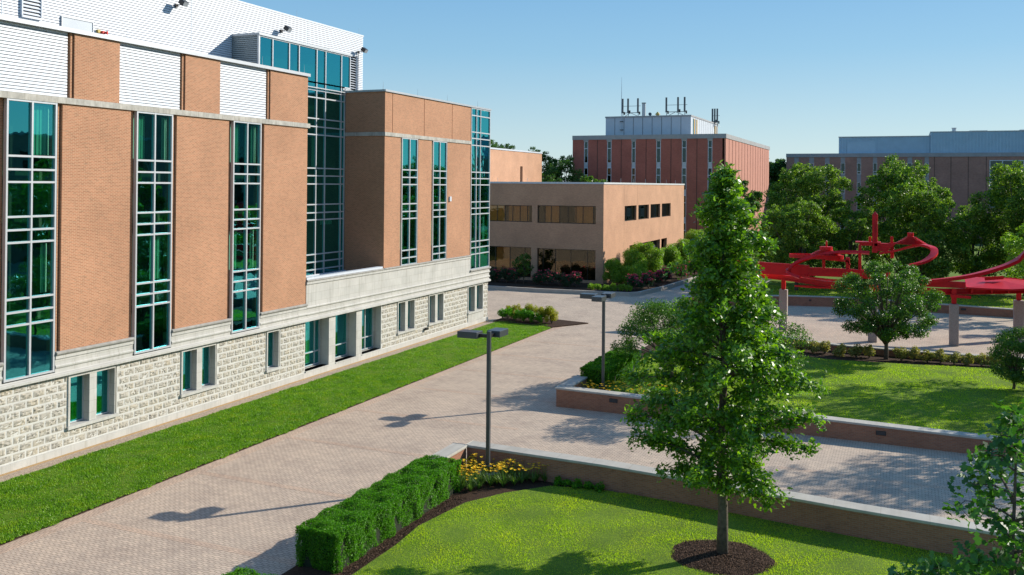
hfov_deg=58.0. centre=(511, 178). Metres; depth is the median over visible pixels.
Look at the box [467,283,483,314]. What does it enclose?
window
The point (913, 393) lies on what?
lawn
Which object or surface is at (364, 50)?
floodlight
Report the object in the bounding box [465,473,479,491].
daylily
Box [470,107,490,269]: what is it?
window
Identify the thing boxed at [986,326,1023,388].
round shrub
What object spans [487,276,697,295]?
curb
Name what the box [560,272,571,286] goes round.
rose bush
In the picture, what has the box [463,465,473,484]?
daylily
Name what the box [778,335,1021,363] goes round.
garden wall
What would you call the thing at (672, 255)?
tall shrub
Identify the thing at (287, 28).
floodlight
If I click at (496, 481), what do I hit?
daylily
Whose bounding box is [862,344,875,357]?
spirea bush
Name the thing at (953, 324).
stone pillar
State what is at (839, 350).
spirea bush
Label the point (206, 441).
grass
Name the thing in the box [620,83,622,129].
whip antenna
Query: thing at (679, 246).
tall shrub
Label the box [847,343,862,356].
spirea bush
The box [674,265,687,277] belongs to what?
rose bush
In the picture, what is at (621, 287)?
shrub
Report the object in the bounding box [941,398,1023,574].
oak tree
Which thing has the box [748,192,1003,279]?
ground
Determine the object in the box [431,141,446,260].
window
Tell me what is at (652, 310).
crabapple tree
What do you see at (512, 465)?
daylily
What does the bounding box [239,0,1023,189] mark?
sky
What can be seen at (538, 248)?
window
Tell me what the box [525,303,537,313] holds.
yellow shrub
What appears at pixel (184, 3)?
floodlight
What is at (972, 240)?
linden tree
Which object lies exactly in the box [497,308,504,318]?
green shrub
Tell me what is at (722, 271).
oak tree
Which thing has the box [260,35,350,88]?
clerestory window
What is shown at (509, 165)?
block
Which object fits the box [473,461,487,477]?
daylily
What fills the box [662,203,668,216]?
window
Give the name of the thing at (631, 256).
tall shrub
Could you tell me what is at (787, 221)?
linden tree
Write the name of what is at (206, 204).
academic building
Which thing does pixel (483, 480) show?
daylily
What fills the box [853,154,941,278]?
linden tree
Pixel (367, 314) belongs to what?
window
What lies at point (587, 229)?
tan building
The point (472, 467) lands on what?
daylily
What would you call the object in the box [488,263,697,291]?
bed soil
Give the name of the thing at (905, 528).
garden wall
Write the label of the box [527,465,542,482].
daylily
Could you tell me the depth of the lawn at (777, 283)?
98.59 m
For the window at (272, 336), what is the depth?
54.16 m
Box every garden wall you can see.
[433,443,467,471]
[465,441,1023,566]
[555,385,1023,458]
[561,375,587,387]
[684,295,1012,317]
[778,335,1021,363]
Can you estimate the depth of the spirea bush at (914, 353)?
61.49 m
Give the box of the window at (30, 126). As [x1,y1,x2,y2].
[1,98,57,382]
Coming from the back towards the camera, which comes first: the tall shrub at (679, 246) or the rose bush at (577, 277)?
the tall shrub at (679, 246)
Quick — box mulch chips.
[338,496,773,574]
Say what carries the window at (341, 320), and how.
in the academic building at (206, 204)
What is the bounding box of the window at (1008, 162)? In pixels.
[989,160,1023,206]
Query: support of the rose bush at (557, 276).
on the bed soil at (532, 284)
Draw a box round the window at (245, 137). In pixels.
[229,121,261,333]
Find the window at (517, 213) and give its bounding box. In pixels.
[490,205,530,221]
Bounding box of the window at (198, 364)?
[180,342,218,397]
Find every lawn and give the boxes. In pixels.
[352,486,1023,574]
[596,350,1023,435]
[754,243,1023,307]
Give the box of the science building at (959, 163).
[786,128,1023,237]
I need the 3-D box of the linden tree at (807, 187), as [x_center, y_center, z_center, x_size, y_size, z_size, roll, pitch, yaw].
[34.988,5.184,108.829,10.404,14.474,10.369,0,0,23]
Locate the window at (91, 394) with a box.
[66,365,118,429]
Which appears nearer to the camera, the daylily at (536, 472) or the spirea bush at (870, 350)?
the daylily at (536, 472)
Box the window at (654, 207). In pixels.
[650,204,658,217]
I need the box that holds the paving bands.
[81,341,1023,565]
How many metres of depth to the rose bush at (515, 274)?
109.33 m
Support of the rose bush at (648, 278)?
on the bed soil at (532, 284)
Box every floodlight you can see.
[175,0,188,7]
[280,25,291,32]
[357,47,367,53]
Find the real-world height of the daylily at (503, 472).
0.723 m
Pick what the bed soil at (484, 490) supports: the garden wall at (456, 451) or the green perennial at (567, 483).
the green perennial at (567, 483)
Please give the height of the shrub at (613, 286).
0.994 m
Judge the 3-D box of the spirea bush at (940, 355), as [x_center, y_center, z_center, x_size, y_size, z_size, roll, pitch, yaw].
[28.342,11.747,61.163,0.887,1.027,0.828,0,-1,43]
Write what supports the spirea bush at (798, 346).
on the bed soil at (848, 357)
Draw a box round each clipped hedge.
[221,566,277,574]
[294,454,461,573]
[579,348,640,387]
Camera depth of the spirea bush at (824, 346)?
63.88 m
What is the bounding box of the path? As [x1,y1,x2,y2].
[0,289,1023,574]
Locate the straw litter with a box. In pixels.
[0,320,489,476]
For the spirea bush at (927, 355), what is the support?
on the bed soil at (848, 357)
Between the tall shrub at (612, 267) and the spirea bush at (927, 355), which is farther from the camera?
the tall shrub at (612, 267)
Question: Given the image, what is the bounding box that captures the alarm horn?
[96,29,107,34]
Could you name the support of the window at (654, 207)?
in the tan building at (587, 229)
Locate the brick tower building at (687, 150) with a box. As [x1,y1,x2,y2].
[572,115,769,238]
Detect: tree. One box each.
[490,139,514,149]
[511,253,532,282]
[528,146,558,180]
[542,155,585,181]
[542,173,560,181]
[580,175,606,181]
[610,298,720,374]
[616,160,831,553]
[701,294,813,404]
[737,179,763,258]
[749,209,790,262]
[763,162,855,266]
[764,196,839,290]
[769,158,785,207]
[820,200,883,281]
[830,259,946,359]
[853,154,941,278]
[878,177,974,293]
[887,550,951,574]
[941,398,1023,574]
[942,205,1002,274]
[967,160,1023,294]
[1000,223,1023,278]
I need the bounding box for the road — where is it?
[669,280,769,289]
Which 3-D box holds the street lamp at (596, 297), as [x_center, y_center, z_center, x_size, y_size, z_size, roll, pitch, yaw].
[4.612,9.089,51.451,1.590,5.380,2.600,0,0,23]
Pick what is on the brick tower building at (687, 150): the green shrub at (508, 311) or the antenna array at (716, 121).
the antenna array at (716, 121)
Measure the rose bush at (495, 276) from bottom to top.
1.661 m
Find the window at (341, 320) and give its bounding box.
[335,313,347,357]
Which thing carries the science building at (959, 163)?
on the ground at (904, 236)
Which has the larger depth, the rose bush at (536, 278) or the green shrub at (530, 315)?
the rose bush at (536, 278)
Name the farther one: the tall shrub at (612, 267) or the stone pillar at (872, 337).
the tall shrub at (612, 267)
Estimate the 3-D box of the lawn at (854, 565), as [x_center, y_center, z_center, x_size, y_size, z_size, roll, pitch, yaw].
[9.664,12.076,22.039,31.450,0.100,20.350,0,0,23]
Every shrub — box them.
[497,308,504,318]
[502,307,512,319]
[506,305,516,317]
[510,310,518,320]
[515,303,523,318]
[517,308,526,321]
[524,310,536,322]
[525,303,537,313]
[534,312,543,322]
[538,305,554,318]
[544,310,558,323]
[593,283,601,289]
[602,258,624,283]
[608,283,617,290]
[617,284,625,290]
[619,262,647,284]
[620,247,648,270]
[625,285,632,291]
[630,241,664,272]
[660,245,682,270]
[665,238,692,264]
[684,229,708,260]
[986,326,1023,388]
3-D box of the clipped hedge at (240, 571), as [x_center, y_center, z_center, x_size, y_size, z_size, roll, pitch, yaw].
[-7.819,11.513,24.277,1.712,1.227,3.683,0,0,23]
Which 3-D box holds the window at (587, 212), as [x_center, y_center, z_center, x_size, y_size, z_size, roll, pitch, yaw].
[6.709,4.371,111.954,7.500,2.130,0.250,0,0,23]
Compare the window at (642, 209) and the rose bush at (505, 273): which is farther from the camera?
the window at (642, 209)
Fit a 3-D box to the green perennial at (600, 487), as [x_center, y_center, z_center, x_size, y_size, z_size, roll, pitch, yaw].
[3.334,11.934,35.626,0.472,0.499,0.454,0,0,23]
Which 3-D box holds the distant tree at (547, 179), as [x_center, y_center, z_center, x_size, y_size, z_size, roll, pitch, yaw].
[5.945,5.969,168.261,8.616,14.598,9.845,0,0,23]
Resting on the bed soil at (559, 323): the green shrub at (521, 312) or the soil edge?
the green shrub at (521, 312)
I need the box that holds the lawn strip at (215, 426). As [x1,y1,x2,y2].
[0,322,550,542]
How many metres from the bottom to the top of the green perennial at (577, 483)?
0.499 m
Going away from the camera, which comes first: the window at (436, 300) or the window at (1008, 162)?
the window at (436, 300)
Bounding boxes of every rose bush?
[489,269,500,281]
[499,265,511,281]
[510,268,522,282]
[531,270,545,284]
[540,269,554,284]
[553,273,562,285]
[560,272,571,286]
[569,271,582,286]
[626,273,643,289]
[640,270,655,288]
[653,269,665,284]
[661,266,672,281]
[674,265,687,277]
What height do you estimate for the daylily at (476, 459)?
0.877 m
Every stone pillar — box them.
[779,289,787,328]
[868,307,876,342]
[949,303,958,345]
[1013,300,1023,340]
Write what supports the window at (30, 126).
in the academic building at (206, 204)
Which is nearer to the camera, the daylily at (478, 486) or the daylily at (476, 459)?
the daylily at (478, 486)
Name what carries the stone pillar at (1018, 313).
on the path
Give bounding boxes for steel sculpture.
[737,212,1023,303]
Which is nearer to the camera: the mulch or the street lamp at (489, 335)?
the mulch
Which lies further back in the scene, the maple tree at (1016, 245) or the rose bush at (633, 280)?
the rose bush at (633, 280)
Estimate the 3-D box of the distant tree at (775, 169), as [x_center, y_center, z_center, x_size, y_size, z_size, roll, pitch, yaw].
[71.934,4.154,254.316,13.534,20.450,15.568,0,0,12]
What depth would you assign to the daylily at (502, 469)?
37.13 m
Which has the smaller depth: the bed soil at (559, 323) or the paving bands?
the paving bands
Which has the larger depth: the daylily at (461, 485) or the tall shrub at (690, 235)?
the tall shrub at (690, 235)
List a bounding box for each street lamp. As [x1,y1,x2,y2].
[457,327,507,481]
[580,292,615,389]
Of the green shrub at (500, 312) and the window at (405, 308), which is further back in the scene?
the green shrub at (500, 312)
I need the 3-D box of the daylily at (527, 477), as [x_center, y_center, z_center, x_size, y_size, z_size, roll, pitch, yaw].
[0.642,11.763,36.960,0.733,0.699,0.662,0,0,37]
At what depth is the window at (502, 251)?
115.33 m
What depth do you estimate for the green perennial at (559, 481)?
36.27 m
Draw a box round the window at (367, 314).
[362,307,372,349]
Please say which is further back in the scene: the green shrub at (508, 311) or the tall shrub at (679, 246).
the tall shrub at (679, 246)
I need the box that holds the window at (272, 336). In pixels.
[265,328,281,372]
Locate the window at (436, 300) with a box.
[428,291,444,325]
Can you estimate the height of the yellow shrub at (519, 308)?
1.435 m
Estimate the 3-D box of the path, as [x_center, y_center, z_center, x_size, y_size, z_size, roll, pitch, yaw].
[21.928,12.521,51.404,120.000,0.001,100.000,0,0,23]
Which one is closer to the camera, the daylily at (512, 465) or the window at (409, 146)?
the daylily at (512, 465)
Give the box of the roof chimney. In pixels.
[642,103,645,115]
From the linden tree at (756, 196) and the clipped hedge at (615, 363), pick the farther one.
the linden tree at (756, 196)
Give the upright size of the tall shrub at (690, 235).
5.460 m
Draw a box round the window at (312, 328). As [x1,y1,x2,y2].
[305,319,319,366]
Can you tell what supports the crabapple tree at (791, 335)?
on the bed soil at (848, 357)
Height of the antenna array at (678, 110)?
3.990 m
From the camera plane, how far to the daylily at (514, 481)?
36.38 m
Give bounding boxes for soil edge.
[0,328,550,545]
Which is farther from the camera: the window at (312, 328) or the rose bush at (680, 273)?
the rose bush at (680, 273)
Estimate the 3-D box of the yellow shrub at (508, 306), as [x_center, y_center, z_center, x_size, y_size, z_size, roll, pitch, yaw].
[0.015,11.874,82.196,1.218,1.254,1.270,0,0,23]
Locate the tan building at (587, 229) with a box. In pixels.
[489,178,684,283]
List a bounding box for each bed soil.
[281,470,582,574]
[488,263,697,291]
[494,316,587,327]
[587,342,1021,388]
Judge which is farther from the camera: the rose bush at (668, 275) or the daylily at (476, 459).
the rose bush at (668, 275)
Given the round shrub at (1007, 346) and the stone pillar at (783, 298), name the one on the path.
the stone pillar at (783, 298)
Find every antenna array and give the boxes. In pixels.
[622,98,639,115]
[665,97,686,114]
[712,109,719,126]
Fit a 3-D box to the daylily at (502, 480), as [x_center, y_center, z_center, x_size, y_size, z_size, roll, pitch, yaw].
[-0.321,11.655,36.165,0.892,0.888,0.922,1,0,-30]
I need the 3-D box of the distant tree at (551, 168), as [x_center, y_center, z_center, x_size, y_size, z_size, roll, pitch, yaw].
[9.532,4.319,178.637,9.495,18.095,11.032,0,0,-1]
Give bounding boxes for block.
[490,147,542,181]
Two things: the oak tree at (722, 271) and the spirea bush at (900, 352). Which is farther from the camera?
the spirea bush at (900, 352)
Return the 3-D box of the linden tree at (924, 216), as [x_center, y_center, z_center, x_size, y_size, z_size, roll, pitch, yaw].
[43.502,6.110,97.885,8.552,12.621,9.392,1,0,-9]
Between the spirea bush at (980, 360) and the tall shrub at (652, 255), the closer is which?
the spirea bush at (980, 360)
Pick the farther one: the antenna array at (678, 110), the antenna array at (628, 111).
the antenna array at (628, 111)
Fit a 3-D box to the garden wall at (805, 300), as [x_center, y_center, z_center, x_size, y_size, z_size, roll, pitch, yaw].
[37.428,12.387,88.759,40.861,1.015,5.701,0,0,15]
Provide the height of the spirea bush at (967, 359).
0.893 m
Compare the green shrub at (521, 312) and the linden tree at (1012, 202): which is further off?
the linden tree at (1012, 202)
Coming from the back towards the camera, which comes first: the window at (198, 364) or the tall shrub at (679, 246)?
the tall shrub at (679, 246)
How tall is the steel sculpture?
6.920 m
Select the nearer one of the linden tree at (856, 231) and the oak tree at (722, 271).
the oak tree at (722, 271)
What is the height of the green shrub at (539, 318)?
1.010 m
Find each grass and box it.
[0,370,422,543]
[343,321,549,377]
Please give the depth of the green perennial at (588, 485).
35.79 m
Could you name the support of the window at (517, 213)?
in the tan building at (587, 229)
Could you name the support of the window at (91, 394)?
in the academic building at (206, 204)
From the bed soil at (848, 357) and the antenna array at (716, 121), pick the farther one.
the antenna array at (716, 121)
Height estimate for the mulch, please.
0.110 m
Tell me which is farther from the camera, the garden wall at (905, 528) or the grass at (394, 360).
the grass at (394, 360)
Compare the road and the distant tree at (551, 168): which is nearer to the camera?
the road
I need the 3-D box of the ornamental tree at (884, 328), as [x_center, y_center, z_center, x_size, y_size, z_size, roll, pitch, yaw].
[25.293,8.865,62.254,7.232,6.821,6.895,0,0,23]
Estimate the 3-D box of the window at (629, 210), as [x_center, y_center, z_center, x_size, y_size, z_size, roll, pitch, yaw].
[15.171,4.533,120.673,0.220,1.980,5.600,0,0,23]
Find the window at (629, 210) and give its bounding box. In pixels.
[625,205,634,220]
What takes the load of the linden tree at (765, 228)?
on the lawn at (777, 283)
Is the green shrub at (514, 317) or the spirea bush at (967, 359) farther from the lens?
the green shrub at (514, 317)
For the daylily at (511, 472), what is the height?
0.834 m
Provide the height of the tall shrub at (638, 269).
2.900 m
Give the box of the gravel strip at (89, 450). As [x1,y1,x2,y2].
[0,320,493,481]
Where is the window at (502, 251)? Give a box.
[495,246,530,276]
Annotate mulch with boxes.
[671,540,777,574]
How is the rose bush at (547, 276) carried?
on the bed soil at (532, 284)
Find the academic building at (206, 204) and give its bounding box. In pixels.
[0,0,491,474]
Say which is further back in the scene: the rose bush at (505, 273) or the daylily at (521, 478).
the rose bush at (505, 273)
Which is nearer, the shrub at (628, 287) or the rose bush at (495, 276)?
the shrub at (628, 287)
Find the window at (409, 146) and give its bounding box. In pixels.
[400,137,417,265]
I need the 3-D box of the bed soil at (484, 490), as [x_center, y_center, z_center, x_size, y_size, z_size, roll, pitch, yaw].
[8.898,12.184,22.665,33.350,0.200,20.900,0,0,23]
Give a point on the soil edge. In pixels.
(229, 454)
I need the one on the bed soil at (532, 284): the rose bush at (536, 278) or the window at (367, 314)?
the rose bush at (536, 278)
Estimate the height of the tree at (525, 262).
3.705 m
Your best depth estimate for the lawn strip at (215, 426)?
42.45 m
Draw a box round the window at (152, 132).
[132,111,172,354]
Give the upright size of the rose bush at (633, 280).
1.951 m
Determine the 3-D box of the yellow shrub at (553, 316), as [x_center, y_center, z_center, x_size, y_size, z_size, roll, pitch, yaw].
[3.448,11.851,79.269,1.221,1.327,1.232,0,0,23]
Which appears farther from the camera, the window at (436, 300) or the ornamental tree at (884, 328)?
the window at (436, 300)
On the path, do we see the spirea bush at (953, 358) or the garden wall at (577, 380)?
the garden wall at (577, 380)
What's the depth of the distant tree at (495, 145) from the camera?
187.66 m
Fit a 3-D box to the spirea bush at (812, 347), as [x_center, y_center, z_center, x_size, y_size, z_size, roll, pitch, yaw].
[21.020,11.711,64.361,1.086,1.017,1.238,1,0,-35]
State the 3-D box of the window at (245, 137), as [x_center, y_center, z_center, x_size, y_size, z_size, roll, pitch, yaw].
[-14.940,2.653,51.472,0.400,11.615,2.365,0,0,23]
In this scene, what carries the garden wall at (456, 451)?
on the path
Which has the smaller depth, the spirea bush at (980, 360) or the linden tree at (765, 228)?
the spirea bush at (980, 360)
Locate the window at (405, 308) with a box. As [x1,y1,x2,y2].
[397,298,415,334]
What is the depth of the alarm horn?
48.59 m
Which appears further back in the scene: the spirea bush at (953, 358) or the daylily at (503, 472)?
the spirea bush at (953, 358)
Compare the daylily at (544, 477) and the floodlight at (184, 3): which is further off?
the floodlight at (184, 3)
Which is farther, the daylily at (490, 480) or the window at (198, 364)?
the window at (198, 364)
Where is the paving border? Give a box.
[0,327,560,553]
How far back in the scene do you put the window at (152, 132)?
45.03 m
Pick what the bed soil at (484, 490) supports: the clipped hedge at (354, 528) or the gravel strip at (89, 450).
the clipped hedge at (354, 528)
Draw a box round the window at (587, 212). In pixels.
[538,205,595,223]
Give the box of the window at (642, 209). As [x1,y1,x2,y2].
[638,205,646,219]
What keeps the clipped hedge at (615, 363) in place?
on the bed soil at (848, 357)
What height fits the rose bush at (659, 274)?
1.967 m
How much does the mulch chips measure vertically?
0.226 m
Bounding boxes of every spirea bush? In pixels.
[792,339,806,351]
[804,340,820,353]
[817,341,830,353]
[831,343,846,356]
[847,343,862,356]
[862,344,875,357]
[892,346,909,360]
[908,345,920,360]
[919,349,935,362]
[933,348,946,362]
[945,351,960,363]
[960,352,975,365]
[974,352,988,365]
[986,354,1000,364]
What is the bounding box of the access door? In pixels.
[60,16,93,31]
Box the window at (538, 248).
[538,248,595,279]
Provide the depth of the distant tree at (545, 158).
184.38 m
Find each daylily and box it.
[458,464,471,490]
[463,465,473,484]
[464,466,479,483]
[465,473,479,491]
[470,453,482,469]
[470,466,485,489]
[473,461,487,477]
[478,463,491,483]
[482,463,498,486]
[488,464,502,484]
[492,463,510,486]
[493,461,508,478]
[499,464,511,482]
[503,458,517,478]
[506,458,519,473]
[508,468,520,485]
[516,464,529,483]
[522,463,534,479]
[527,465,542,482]
[532,462,540,480]
[537,464,549,481]
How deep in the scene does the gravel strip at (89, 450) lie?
47.33 m
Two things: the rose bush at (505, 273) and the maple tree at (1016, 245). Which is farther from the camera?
the rose bush at (505, 273)
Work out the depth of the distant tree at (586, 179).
159.20 m
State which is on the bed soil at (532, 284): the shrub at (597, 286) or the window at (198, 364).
the shrub at (597, 286)
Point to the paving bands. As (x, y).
(199, 543)
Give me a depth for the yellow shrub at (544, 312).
79.69 m
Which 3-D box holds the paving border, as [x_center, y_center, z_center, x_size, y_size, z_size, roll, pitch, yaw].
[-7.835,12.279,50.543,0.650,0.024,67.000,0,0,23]
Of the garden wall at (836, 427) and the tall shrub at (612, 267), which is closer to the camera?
the garden wall at (836, 427)
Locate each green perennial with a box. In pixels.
[553,475,562,485]
[561,479,572,486]
[572,478,582,488]
[583,481,593,489]
[593,481,604,492]
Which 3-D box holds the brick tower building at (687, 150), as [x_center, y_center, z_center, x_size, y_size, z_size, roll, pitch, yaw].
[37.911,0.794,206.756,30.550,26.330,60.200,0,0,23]
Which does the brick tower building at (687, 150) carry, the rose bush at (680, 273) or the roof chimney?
the roof chimney

